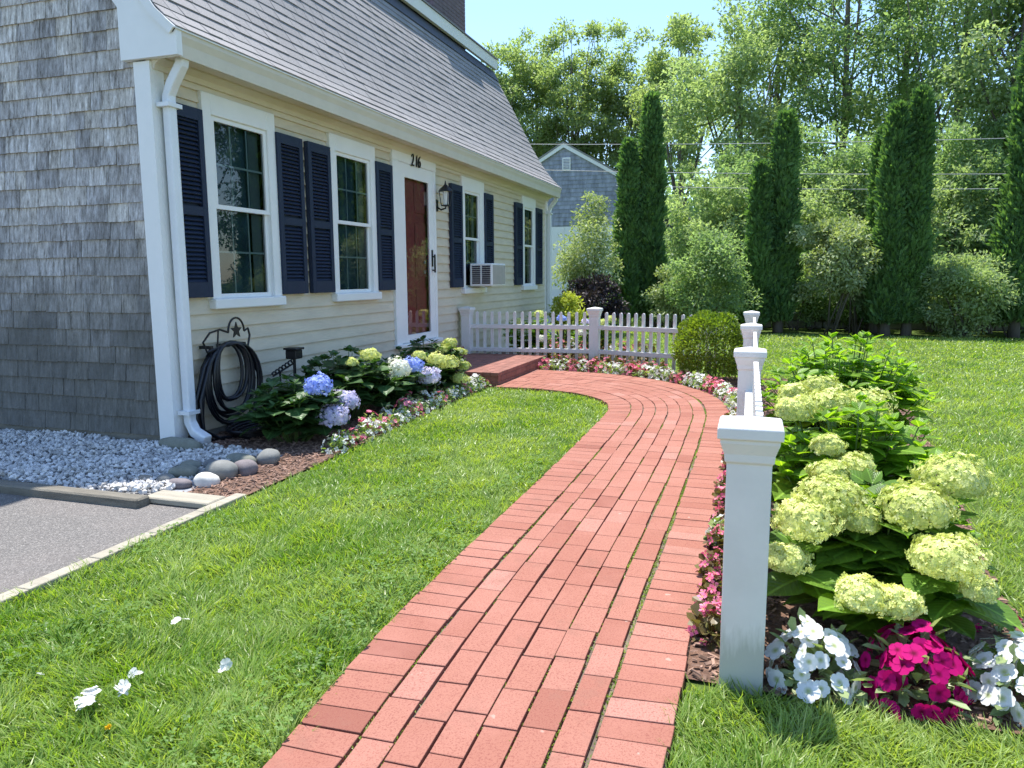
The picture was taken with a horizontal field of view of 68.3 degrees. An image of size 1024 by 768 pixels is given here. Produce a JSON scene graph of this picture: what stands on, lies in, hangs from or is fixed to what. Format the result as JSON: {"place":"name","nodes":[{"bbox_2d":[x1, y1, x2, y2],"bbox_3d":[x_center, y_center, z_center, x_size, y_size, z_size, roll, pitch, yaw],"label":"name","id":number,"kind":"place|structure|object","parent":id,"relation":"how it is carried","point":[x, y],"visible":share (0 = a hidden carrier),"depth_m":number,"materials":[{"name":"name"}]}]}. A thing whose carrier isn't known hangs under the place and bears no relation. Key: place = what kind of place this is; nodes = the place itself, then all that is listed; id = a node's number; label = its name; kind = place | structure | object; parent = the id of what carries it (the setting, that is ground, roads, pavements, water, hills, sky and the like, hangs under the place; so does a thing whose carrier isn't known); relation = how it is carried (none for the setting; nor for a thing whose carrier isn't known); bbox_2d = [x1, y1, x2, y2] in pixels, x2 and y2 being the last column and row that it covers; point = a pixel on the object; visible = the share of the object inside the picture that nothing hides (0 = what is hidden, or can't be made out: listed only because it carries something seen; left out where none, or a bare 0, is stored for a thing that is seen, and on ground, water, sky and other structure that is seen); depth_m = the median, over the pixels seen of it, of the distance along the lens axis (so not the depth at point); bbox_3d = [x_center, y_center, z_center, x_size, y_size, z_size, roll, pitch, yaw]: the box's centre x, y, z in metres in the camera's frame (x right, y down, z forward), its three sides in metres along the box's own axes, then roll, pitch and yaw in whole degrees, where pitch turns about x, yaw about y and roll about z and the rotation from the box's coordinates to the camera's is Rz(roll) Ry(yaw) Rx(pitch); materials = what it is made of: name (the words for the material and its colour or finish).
{"place":"outdoors","nodes":[
{"label":"outdoors","id":0,"kind":"place"},
{"bbox_2d":[0,493,197,593],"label":"driveway","id":1,"kind":"structure","parent":0,"point":[40,537],"depth_m":3.94,"materials":[{"name":"grey asphalt"}]},
{"bbox_2d":[0,479,149,508],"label":"landscape timber","id":2,"kind":"object","parent":1,"relation":"on","point":[107,498],"visible":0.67,"depth_m":4.46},
{"bbox_2d":[148,490,225,508],"bbox_3d":[-1.911,0.673,4.405,0.460,0.036,0.160,2,9,18],"label":"wooden plank","id":3,"kind":"object","parent":1,"relation":"on","point":[181,499],"visible":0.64,"depth_m":4.36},
{"bbox_2d":[0,428,281,494],"bbox_3d":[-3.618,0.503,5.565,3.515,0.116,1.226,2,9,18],"label":"gravel","id":4,"kind":"structure","parent":0,"point":[79,462],"depth_m":5.30,"materials":[{"name":"grey gravel"}]},
{"bbox_2d":[158,437,202,451],"bbox_3d":[-2.496,0.462,5.695,0.369,0.118,0.126,2,9,18],"label":"splash stone","id":5,"kind":"object","parent":4,"relation":"on","point":[179,442],"visible":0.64,"depth_m":5.64,"materials":[{"name":"grey stone"}]},
{"bbox_2d":[168,465,198,477],"bbox_3d":[-2.132,0.575,4.908,0.192,0.091,0.135,0,8,1],"label":"stone","id":6,"kind":"object","parent":4,"relation":"on","point":[183,471],"visible":0.69,"depth_m":4.86,"materials":[{"name":"grey stone"}]},
{"bbox_2d":[205,460,237,480],"bbox_3d":[-1.895,0.566,4.924,0.206,0.132,0.168,0,8,1],"label":"stone","id":7,"kind":"object","parent":4,"relation":"on","point":[223,469],"visible":0.67,"depth_m":4.86,"materials":[{"name":"grey stone"}]},
{"bbox_2d":[262,370,728,767],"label":"path","id":8,"kind":"structure","parent":0,"point":[635,724],"depth_m":2.76,"materials":[{"name":"red brick"}]},
{"bbox_2d":[338,393,706,767],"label":"joint weeds","id":9,"kind":"object","parent":8,"relation":"on","point":[644,596],"visible":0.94,"depth_m":3.15,"materials":[{"name":"green plant"}]},
{"bbox_2d":[0,306,1023,767],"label":"lawn","id":10,"kind":"structure","parent":0,"point":[820,332],"depth_m":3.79,"materials":[{"name":"green plant"}]},
{"bbox_2d":[74,685,100,710],"bbox_3d":[-1.275,0.941,2.260,0.070,0.040,0.134,-2,8,-14],"label":"fallen blossom","id":11,"kind":"object","parent":10,"relation":"on","point":[88,697],"visible":1,"depth_m":2.24,"materials":[{"name":"white plant"}]},
{"bbox_2d":[0,493,246,606],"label":"lawn edging","id":12,"kind":"object","parent":10,"relation":"on","point":[52,577],"visible":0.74,"depth_m":3.51,"materials":[{"name":"grey concrete"}]},
{"bbox_2d":[0,445,558,767],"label":"clover","id":13,"kind":"object","parent":10,"relation":"on","point":[262,684],"visible":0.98,"depth_m":2.77,"materials":[{"name":"green plant"}]},
{"bbox_2d":[0,0,561,443],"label":"house","id":14,"kind":"structure","parent":10,"relation":"on","point":[180,180],"depth_m":6.39,"materials":[{"name":"beige wood"}]},
{"bbox_2d":[199,317,250,352],"bbox_3d":[-2.385,-0.411,6.204,0.124,0.273,0.587,2,9,18],"label":"hose hanger","id":15,"kind":"object","parent":14,"relation":"attached to","point":[236,329],"visible":0.97,"depth_m":6.20,"materials":[{"name":"black metal"}]},
{"bbox_2d":[195,340,269,441],"bbox_3d":[-2.108,0.032,6.264,0.536,0.786,1.026,2,9,18],"label":"garden hose","id":16,"kind":"object","parent":15,"relation":"hanging from","point":[210,366],"visible":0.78,"depth_m":6.12,"materials":[{"name":"black rubber"}]},
{"bbox_2d":[197,91,285,308],"bbox_3d":[-2.326,-1.519,6.485,0.162,1.707,0.955,2,9,18],"label":"window","id":17,"kind":"structure","parent":14,"relation":"in","point":[231,128],"depth_m":6.55,"materials":[{"name":"white paint"}]},
{"bbox_2d":[326,132,381,301],"bbox_3d":[-1.740,-1.769,8.224,0.162,1.707,0.964,2,9,18],"label":"window","id":18,"kind":"structure","parent":14,"relation":"in","point":[348,156],"depth_m":8.33,"materials":[{"name":"white paint"}]},
{"bbox_2d":[404,178,428,334],"bbox_3d":[-1.280,-1.658,9.758,0.070,2.210,0.968,2,9,18],"label":"front door","id":19,"kind":"structure","parent":14,"relation":"in","point":[415,191],"depth_m":9.84,"materials":[{"name":"red wood"}]},
{"bbox_2d":[398,161,435,343],"bbox_3d":[-1.199,-1.662,9.720,0.083,2.208,1.015,2,9,18],"label":"storm door","id":20,"kind":"structure","parent":14,"relation":"in","point":[405,170],"depth_m":9.71,"materials":[{"name":"white paint"}]},
{"bbox_2d":[459,176,486,293],"bbox_3d":[-0.622,-2.247,11.540,0.162,1.707,0.935,2,9,18],"label":"window","id":21,"kind":"structure","parent":14,"relation":"in","point":[471,188],"depth_m":11.62,"materials":[{"name":"white paint"}]},
{"bbox_2d":[470,263,504,285],"bbox_3d":[-0.354,-1.688,11.675,0.373,0.340,0.732,2,9,18],"label":"air conditioner","id":22,"kind":"object","parent":14,"relation":"on","point":[487,274],"visible":1,"depth_m":11.35,"materials":[{"name":"white paint"}]},
{"bbox_2d":[520,196,537,289],"bbox_3d":[0.285,-2.635,14.231,0.162,1.707,0.856,2,9,18],"label":"window","id":23,"kind":"structure","parent":14,"relation":"in","point":[529,204],"depth_m":14.39,"materials":[{"name":"white paint"}]},
{"bbox_2d":[183,385,487,496],"bbox_3d":[-1.562,0.343,6.802,1.410,0.001,4.810,2,9,18],"label":"mulch bed","id":24,"kind":"object","parent":10,"relation":"on","point":[245,491],"visible":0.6,"depth_m":5.44,"materials":[{"name":"brown wood"}]},
{"bbox_2d":[193,472,219,487],"bbox_3d":[-1.921,0.609,4.752,0.151,0.109,0.136,2,8,16],"label":"stone","id":25,"kind":"object","parent":24,"relation":"on","point":[205,479],"visible":0.89,"depth_m":4.70,"materials":[{"name":"white stone"}]},
{"bbox_2d":[235,459,257,475],"bbox_3d":[-1.779,0.569,5.030,0.160,0.131,0.140,4,9,30],"label":"stone","id":26,"kind":"object","parent":24,"relation":"on","point":[247,467],"visible":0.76,"depth_m":4.98,"materials":[{"name":"grey stone"}]},
{"bbox_2d":[256,448,280,464],"bbox_3d":[-1.704,0.517,5.289,0.163,0.119,0.148,2,8,14],"label":"stone","id":27,"kind":"object","parent":24,"relation":"on","point":[267,456],"visible":0.94,"depth_m":5.24,"materials":[{"name":"grey stone"}]},
{"bbox_2d":[271,347,303,385],"bbox_3d":[-2.003,0.026,6.719,0.136,0.680,0.395,2,9,18],"label":"garden light","id":28,"kind":"object","parent":24,"relation":"on","point":[293,353],"visible":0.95,"depth_m":6.75,"materials":[{"name":"black metal"}]},
{"bbox_2d":[227,371,360,442],"bbox_3d":[-1.685,0.176,5.971,0.941,0.596,0.958,2,9,18],"label":"hydrangea","id":29,"kind":"object","parent":24,"relation":"on","point":[319,405],"visible":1,"depth_m":5.77,"materials":[{"name":"green plant"}]},
{"bbox_2d":[287,345,404,419],"bbox_3d":[-1.518,-0.007,6.909,1.093,0.693,0.985,2,9,18],"label":"hydrangea","id":30,"kind":"object","parent":24,"relation":"on","point":[352,375],"visible":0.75,"depth_m":6.76,"materials":[{"name":"green plant"}]},
{"bbox_2d":[363,354,440,407],"bbox_3d":[-1.194,-0.031,7.450,0.909,0.584,1.042,2,9,18],"label":"hydrangea","id":31,"kind":"object","parent":24,"relation":"on","point":[417,379],"visible":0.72,"depth_m":7.36,"materials":[{"name":"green plant"}]},
{"bbox_2d":[396,335,470,394],"bbox_3d":[-0.871,-0.204,8.319,0.913,0.678,1.103,-5,10,-32],"label":"hydrangea","id":32,"kind":"object","parent":24,"relation":"on","point":[450,362],"visible":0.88,"depth_m":8.19,"materials":[{"name":"green plant"}]},
{"bbox_2d":[403,346,546,387],"bbox_3d":[-0.462,-0.294,10.080,1.330,0.350,2.081,2,9,18],"label":"brick step","id":33,"kind":"object","parent":10,"relation":"on","point":[496,369],"visible":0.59,"depth_m":9.82,"materials":[{"name":"red brick"}]},
{"bbox_2d":[480,39,555,153],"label":"oak tree","id":34,"kind":"object","parent":10,"relation":"on","point":[510,58],"visible":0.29,"depth_m":43.85,"materials":[{"name":"green plant"}]},
{"bbox_2d":[498,25,570,157],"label":"oak tree","id":35,"kind":"object","parent":10,"relation":"on","point":[543,47],"visible":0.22,"depth_m":45.49,"materials":[{"name":"green plant"}]},
{"bbox_2d":[547,290,587,346],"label":"golden shrub","id":36,"kind":"object","parent":10,"relation":"on","point":[567,301],"visible":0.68,"depth_m":13.82,"materials":[{"name":"green plant"}]},
{"bbox_2d":[496,352,646,367],"bbox_3d":[0.810,-0.400,11.945,2.600,0.001,2.150,2,9,18],"label":"mulch bed","id":37,"kind":"object","parent":10,"relation":"on","point":[543,354],"depth_m":12.63,"materials":[{"name":"brown soil"}]},
{"bbox_2d":[501,310,566,354],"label":"hydrangea","id":38,"kind":"object","parent":37,"relation":"on","point":[541,332],"visible":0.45,"depth_m":11.68,"materials":[{"name":"green plant"}]},
{"bbox_2d":[570,315,618,349],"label":"hydrangea","id":39,"kind":"object","parent":37,"relation":"on","point":[580,331],"visible":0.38,"depth_m":11.43,"materials":[{"name":"green plant"}]},
{"bbox_2d":[522,16,623,161],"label":"oak tree","id":40,"kind":"object","parent":10,"relation":"on","point":[549,124],"visible":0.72,"depth_m":43.33,"materials":[{"name":"green plant"}]},
{"bbox_2d":[538,142,618,304],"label":"neighbour house","id":41,"kind":"structure","parent":10,"relation":"on","point":[578,181],"depth_m":33.97,"materials":[{"name":"grey wood"}]},
{"bbox_2d":[551,191,624,307],"bbox_3d":[1.658,-2.731,17.035,1.897,3.215,1.939,2,9,18],"label":"variegated shrub","id":42,"kind":"object","parent":10,"relation":"on","point":[593,255],"visible":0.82,"depth_m":16.83,"materials":[{"name":"green plant"}]},
{"bbox_2d":[558,272,630,325],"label":"purple shrub","id":43,"kind":"object","parent":10,"relation":"on","point":[601,288],"visible":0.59,"depth_m":16.02,"materials":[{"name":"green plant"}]},
{"bbox_2d":[554,16,642,170],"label":"oak tree","id":44,"kind":"object","parent":10,"relation":"on","point":[612,91],"visible":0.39,"depth_m":44.67,"materials":[{"name":"green plant"}]},
{"bbox_2d":[458,306,741,372],"bbox_3d":[1.143,-0.601,10.498,4.034,0.922,0.532,3,9,25],"label":"picket fence","id":45,"kind":"object","parent":10,"relation":"on","point":[594,327],"visible":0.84,"depth_m":10.72,"materials":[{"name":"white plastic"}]},
{"bbox_2d":[610,136,643,326],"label":"arborvitae","id":46,"kind":"object","parent":10,"relation":"on","point":[628,237],"visible":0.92,"depth_m":18.50,"materials":[{"name":"green plant"}]},
{"bbox_2d":[596,26,676,190],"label":"oak tree","id":47,"kind":"object","parent":10,"relation":"on","point":[619,60],"visible":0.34,"depth_m":43.93,"materials":[{"name":"green plant"}]},
{"bbox_2d":[636,90,671,326],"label":"arborvitae","id":48,"kind":"object","parent":10,"relation":"on","point":[654,209],"visible":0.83,"depth_m":18.48,"materials":[{"name":"green plant"}]},
{"bbox_2d":[641,264,702,327],"bbox_3d":[3.684,-1.978,17.447,1.462,1.620,1.254,2,9,18],"label":"viburnum","id":49,"kind":"object","parent":10,"relation":"on","point":[661,309],"visible":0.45,"depth_m":17.37,"materials":[{"name":"green plant"}]},
{"bbox_2d":[623,12,724,208],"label":"oak tree","id":50,"kind":"object","parent":10,"relation":"on","point":[680,34],"visible":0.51,"depth_m":40.08,"materials":[{"name":"green plant"}]},
{"bbox_2d":[663,170,749,284],"bbox_3d":[5.413,-3.850,20.956,2.801,4.292,3.068,-2,8,-14],"label":"woodland sapling","id":51,"kind":"object","parent":10,"relation":"on","point":[692,226],"visible":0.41,"depth_m":20.68,"materials":[{"name":"green plant"}]},
{"bbox_2d":[659,223,762,334],"bbox_3d":[4.267,-2.250,16.480,2.209,2.442,2.122,7,11,41],"label":"viburnum","id":52,"kind":"object","parent":10,"relation":"on","point":[717,272],"visible":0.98,"depth_m":16.09,"materials":[{"name":"green plant"}]},
{"bbox_2d":[659,0,827,260],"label":"deciduous tree","id":53,"kind":"object","parent":10,"relation":"on","point":[715,95],"visible":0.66,"depth_m":24.03,"materials":[{"name":"green plant"}]},
{"bbox_2d":[699,141,798,266],"bbox_3d":[6.501,-4.384,21.599,2.900,5.146,3.184,-3,8,-17],"label":"woodland sapling","id":54,"kind":"object","parent":10,"relation":"on","point":[734,163],"visible":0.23,"depth_m":20.97,"materials":[{"name":"green plant"}]},
{"bbox_2d":[717,311,784,695],"bbox_3d":[1.832,0.057,5.840,0.196,0.922,7.521,2,8,17],"label":"picket fence","id":55,"kind":"object","parent":10,"relation":"on","point":[750,437],"visible":1,"depth_m":2.32,"materials":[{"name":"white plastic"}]},
{"bbox_2d":[736,157,777,324],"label":"arborvitae","id":56,"kind":"object","parent":10,"relation":"on","point":[759,236],"visible":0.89,"depth_m":16.82,"materials":[{"name":"green plant"}]},
{"bbox_2d":[696,0,861,184],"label":"deciduous tree","id":57,"kind":"object","parent":10,"relation":"on","point":[778,96],"visible":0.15,"depth_m":27.34,"materials":[{"name":"green plant"}]},
{"bbox_2d":[537,368,1023,734],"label":"mulch bed","id":58,"kind":"object","parent":10,"relation":"on","point":[779,612],"visible":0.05,"depth_m":2.63,"materials":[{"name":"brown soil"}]},
{"bbox_2d":[684,600,721,650],"bbox_3d":[0.708,0.857,2.687,0.162,0.182,0.186,-5,9,-28],"label":"begonia","id":59,"kind":"object","parent":58,"relation":"on","point":[710,622],"visible":0.78,"depth_m":2.67,"materials":[{"name":"pink plant"}]},
{"bbox_2d":[670,309,742,379],"bbox_3d":[2.396,-0.449,9.167,0.949,0.921,0.972,2,9,18],"label":"boxwood","id":60,"kind":"object","parent":58,"relation":"on","point":[709,320],"visible":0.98,"depth_m":8.95,"materials":[{"name":"green plant"}]},
{"bbox_2d":[694,546,722,584],"bbox_3d":[0.872,0.778,3.228,0.184,0.174,0.190,2,9,18],"label":"begonia","id":61,"kind":"object","parent":58,"relation":"on","point":[711,561],"visible":0.62,"depth_m":3.21,"materials":[{"name":"pink plant"}]},
{"bbox_2d":[696,567,721,600],"bbox_3d":[0.802,0.817,2.955,0.176,0.165,0.180,2,9,18],"label":"begonia","id":62,"kind":"object","parent":58,"relation":"on","point":[714,588],"visible":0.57,"depth_m":2.95,"materials":[{"name":"pink plant"}]},
{"bbox_2d":[702,522,723,557],"bbox_3d":[0.990,0.726,3.545,0.183,0.174,0.190,2,9,18],"label":"begonia","id":63,"kind":"object","parent":58,"relation":"on","point":[718,540],"visible":0.52,"depth_m":3.54,"materials":[{"name":"pink plant"}]},
{"bbox_2d":[764,607,868,708],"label":"impatiens","id":64,"kind":"object","parent":58,"relation":"on","point":[807,648],"visible":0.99,"depth_m":2.33,"materials":[{"name":"white plant"}]},
{"bbox_2d":[761,330,945,446],"bbox_3d":[2.122,0.124,4.894,1.177,0.959,1.085,2,9,18],"label":"leafy shrub","id":65,"kind":"object","parent":58,"relation":"on","point":[851,371],"visible":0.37,"depth_m":4.73,"materials":[{"name":"green plant"}]},
{"bbox_2d":[771,374,976,524],"bbox_3d":[1.545,0.403,3.432,0.998,0.826,1.017,2,9,18],"label":"hydrangea","id":66,"kind":"object","parent":58,"relation":"on","point":[863,446],"visible":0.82,"depth_m":3.30,"materials":[{"name":"green plant"}]},
{"bbox_2d":[767,449,1023,640],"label":"hydrangea","id":67,"kind":"object","parent":58,"relation":"on","point":[868,553],"visible":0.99,"depth_m":2.54,"materials":[{"name":"green plant"}]},
{"bbox_2d":[848,617,977,726],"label":"impatiens","id":68,"kind":"object","parent":58,"relation":"on","point":[896,662],"visible":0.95,"depth_m":2.24,"materials":[{"name":"pink plant"}]},
{"bbox_2d":[959,631,1023,726],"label":"impatiens","id":69,"kind":"object","parent":58,"relation":"on","point":[1004,664],"visible":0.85,"depth_m":2.23,"materials":[{"name":"white plant"}]},
{"bbox_2d":[765,106,807,332],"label":"arborvitae","id":70,"kind":"object","parent":10,"relation":"on","point":[786,142],"visible":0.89,"depth_m":16.75,"materials":[{"name":"green plant"}]},
{"bbox_2d":[603,214,992,327],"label":"undergrowth","id":71,"kind":"object","parent":10,"relation":"on","point":[941,247],"visible":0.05,"depth_m":19.27,"materials":[{"name":"green plant"}]},
{"bbox_2d":[745,119,858,245],"bbox_3d":[8.369,-4.766,21.959,3.175,5.774,3.238,-1,8,-6],"label":"woodland sapling","id":72,"kind":"object","parent":10,"relation":"on","point":[816,145],"visible":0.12,"depth_m":21.17,"materials":[{"name":"green plant"}]},
{"bbox_2d":[786,269,833,329],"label":"undergrowth shrub","id":73,"kind":"object","parent":10,"relation":"on","point":[801,312],"visible":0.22,"depth_m":17.82,"materials":[{"name":"green plant"}]},
{"bbox_2d":[796,250,837,329],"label":"undergrowth shrub","id":74,"kind":"object","parent":10,"relation":"on","point":[817,313],"visible":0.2,"depth_m":17.79,"materials":[{"name":"green plant"}]},
{"bbox_2d":[664,139,996,268],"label":"wood","id":75,"kind":"object","parent":10,"relation":"on","point":[669,189],"visible":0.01,"depth_m":54.00,"materials":[{"name":"green plant"}]},
{"bbox_2d":[798,166,868,303],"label":"woodland sapling","id":76,"kind":"object","parent":10,"relation":"on","point":[815,212],"visible":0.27,"depth_m":19.32,"materials":[{"name":"green plant"}]},
{"bbox_2d":[785,214,885,333],"bbox_3d":[7.004,-2.386,16.452,2.095,2.630,1.952,2,9,18],"label":"lilac","id":77,"kind":"object","parent":10,"relation":"on","point":[839,236],"visible":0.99,"depth_m":16.10,"materials":[{"name":"green plant"}]},
{"bbox_2d":[800,140,871,222],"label":"woodland sapling","id":78,"kind":"object","parent":10,"relation":"on","point":[858,157],"visible":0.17,"depth_m":20.11,"materials":[{"name":"green plant"}]},
{"bbox_2d":[729,0,944,197],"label":"deciduous tree","id":79,"kind":"object","parent":10,"relation":"on","point":[845,117],"visible":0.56,"depth_m":24.54,"materials":[{"name":"green plant"}]},
{"bbox_2d":[656,311,1022,330],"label":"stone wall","id":80,"kind":"structure","parent":10,"relation":"on","point":[897,326],"depth_m":18.34,"materials":[{"name":"grey stone"}]},
{"bbox_2d":[819,295,859,330],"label":"undergrowth shrub","id":81,"kind":"object","parent":10,"relation":"on","point":[845,313],"visible":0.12,"depth_m":17.60,"materials":[{"name":"green plant"}]},
{"bbox_2d":[820,226,875,333],"bbox_3d":[7.732,-2.305,16.699,1.604,2.390,1.537,-3,8,-15],"label":"lilac","id":82,"kind":"object","parent":10,"relation":"on","point":[857,304],"visible":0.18,"depth_m":16.64,"materials":[{"name":"green plant"}]},
{"bbox_2d":[818,124,879,222],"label":"woodland sapling","id":83,"kind":"object","parent":10,"relation":"on","point":[866,137],"visible":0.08,"depth_m":20.84,"materials":[{"name":"green plant"}]},
{"bbox_2d":[856,123,883,333],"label":"arborvitae","id":84,"kind":"object","parent":10,"relation":"on","point":[873,328],"visible":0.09,"depth_m":16.44,"materials":[{"name":"green plant"}]},
{"bbox_2d":[862,99,916,335],"bbox_3d":[8.022,-3.449,15.959,1.069,4.958,0.939,2,9,18],"label":"arborvitae","id":85,"kind":"object","parent":10,"relation":"on","point":[891,206],"visible":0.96,"depth_m":15.74,"materials":[{"name":"green plant"}]},
{"bbox_2d":[804,0,1002,140],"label":"deciduous tree","id":86,"kind":"object","parent":10,"relation":"on","point":[905,54],"visible":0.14,"depth_m":26.52,"materials":[{"name":"green plant"}]},
{"bbox_2d":[894,83,940,335],"bbox_3d":[8.490,-3.597,15.926,1.074,5.252,1.039,2,9,18],"label":"arborvitae","id":87,"kind":"object","parent":10,"relation":"on","point":[919,209],"visible":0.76,"depth_m":15.62,"materials":[{"name":"green plant"}]},
{"bbox_2d":[864,161,991,265],"bbox_3d":[10.469,-3.612,19.363,3.275,4.198,3.237,6,11,40],"label":"woodland sapling","id":88,"kind":"object","parent":10,"relation":"on","point":[966,205],"visible":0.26,"depth_m":18.81,"materials":[{"name":"green plant"}]},
{"bbox_2d":[855,0,1023,210],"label":"deciduous tree","id":89,"kind":"object","parent":10,"relation":"on","point":[931,39],"visible":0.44,"depth_m":22.39,"materials":[{"name":"green plant"}]},
{"bbox_2d":[915,249,1023,337],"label":"forsythia","id":90,"kind":"object","parent":10,"relation":"on","point":[958,277],"visible":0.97,"depth_m":15.27,"materials":[{"name":"green plant"}]},
{"bbox_2d":[932,120,1007,262],"bbox_3d":[11.820,-4.275,20.120,3.170,5.286,2.979,6,10,38],"label":"woodland sapling","id":91,"kind":"object","parent":10,"relation":"on","point":[950,160],"visible":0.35,"depth_m":19.20,"materials":[{"name":"green plant"}]},
{"bbox_2d":[934,106,1011,262],"bbox_3d":[12.826,-4.599,20.459,3.198,5.815,3.455,-5,9,-28],"label":"woodland sapling","id":92,"kind":"object","parent":10,"relation":"on","point":[996,131],"visible":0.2,"depth_m":20.03,"materials":[{"name":"green plant"}]},
{"bbox_2d":[931,0,1021,184],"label":"deciduous tree","id":93,"kind":"object","parent":10,"relation":"on","point":[1014,29],"visible":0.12,"depth_m":22.06,"materials":[{"name":"green plant"}]},
{"bbox_2d":[932,0,1023,230],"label":"deciduous tree","id":94,"kind":"object","parent":10,"relation":"on","point":[991,105],"visible":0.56,"depth_m":20.26,"materials":[{"name":"green plant"}]},
{"bbox_2d":[960,251,1023,336],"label":"forsythia","id":95,"kind":"object","parent":10,"relation":"on","point":[1001,324],"visible":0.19,"depth_m":15.42,"materials":[{"name":"green plant"}]},
{"bbox_2d":[985,33,1023,337],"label":"arborvitae","id":96,"kind":"object","parent":10,"relation":"on","point":[1008,230],"visible":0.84,"depth_m":15.05,"materials":[{"name":"green plant"}]},
{"bbox_2d":[465,0,1020,207],"label":"sky","id":97,"kind":"structure","parent":0,"point":[498,21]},
{"bbox_2d":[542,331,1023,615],"bbox_3d":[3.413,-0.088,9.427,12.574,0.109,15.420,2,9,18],"label":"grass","id":98,"kind":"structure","parent":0,"point":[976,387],"depth_m":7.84,"materials":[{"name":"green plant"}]},
{"bbox_2d":[656,673,1023,767],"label":"grass","id":99,"kind":"structure","parent":0,"point":[702,703],"depth_m":2.11,"materials":[{"name":"green plant"}]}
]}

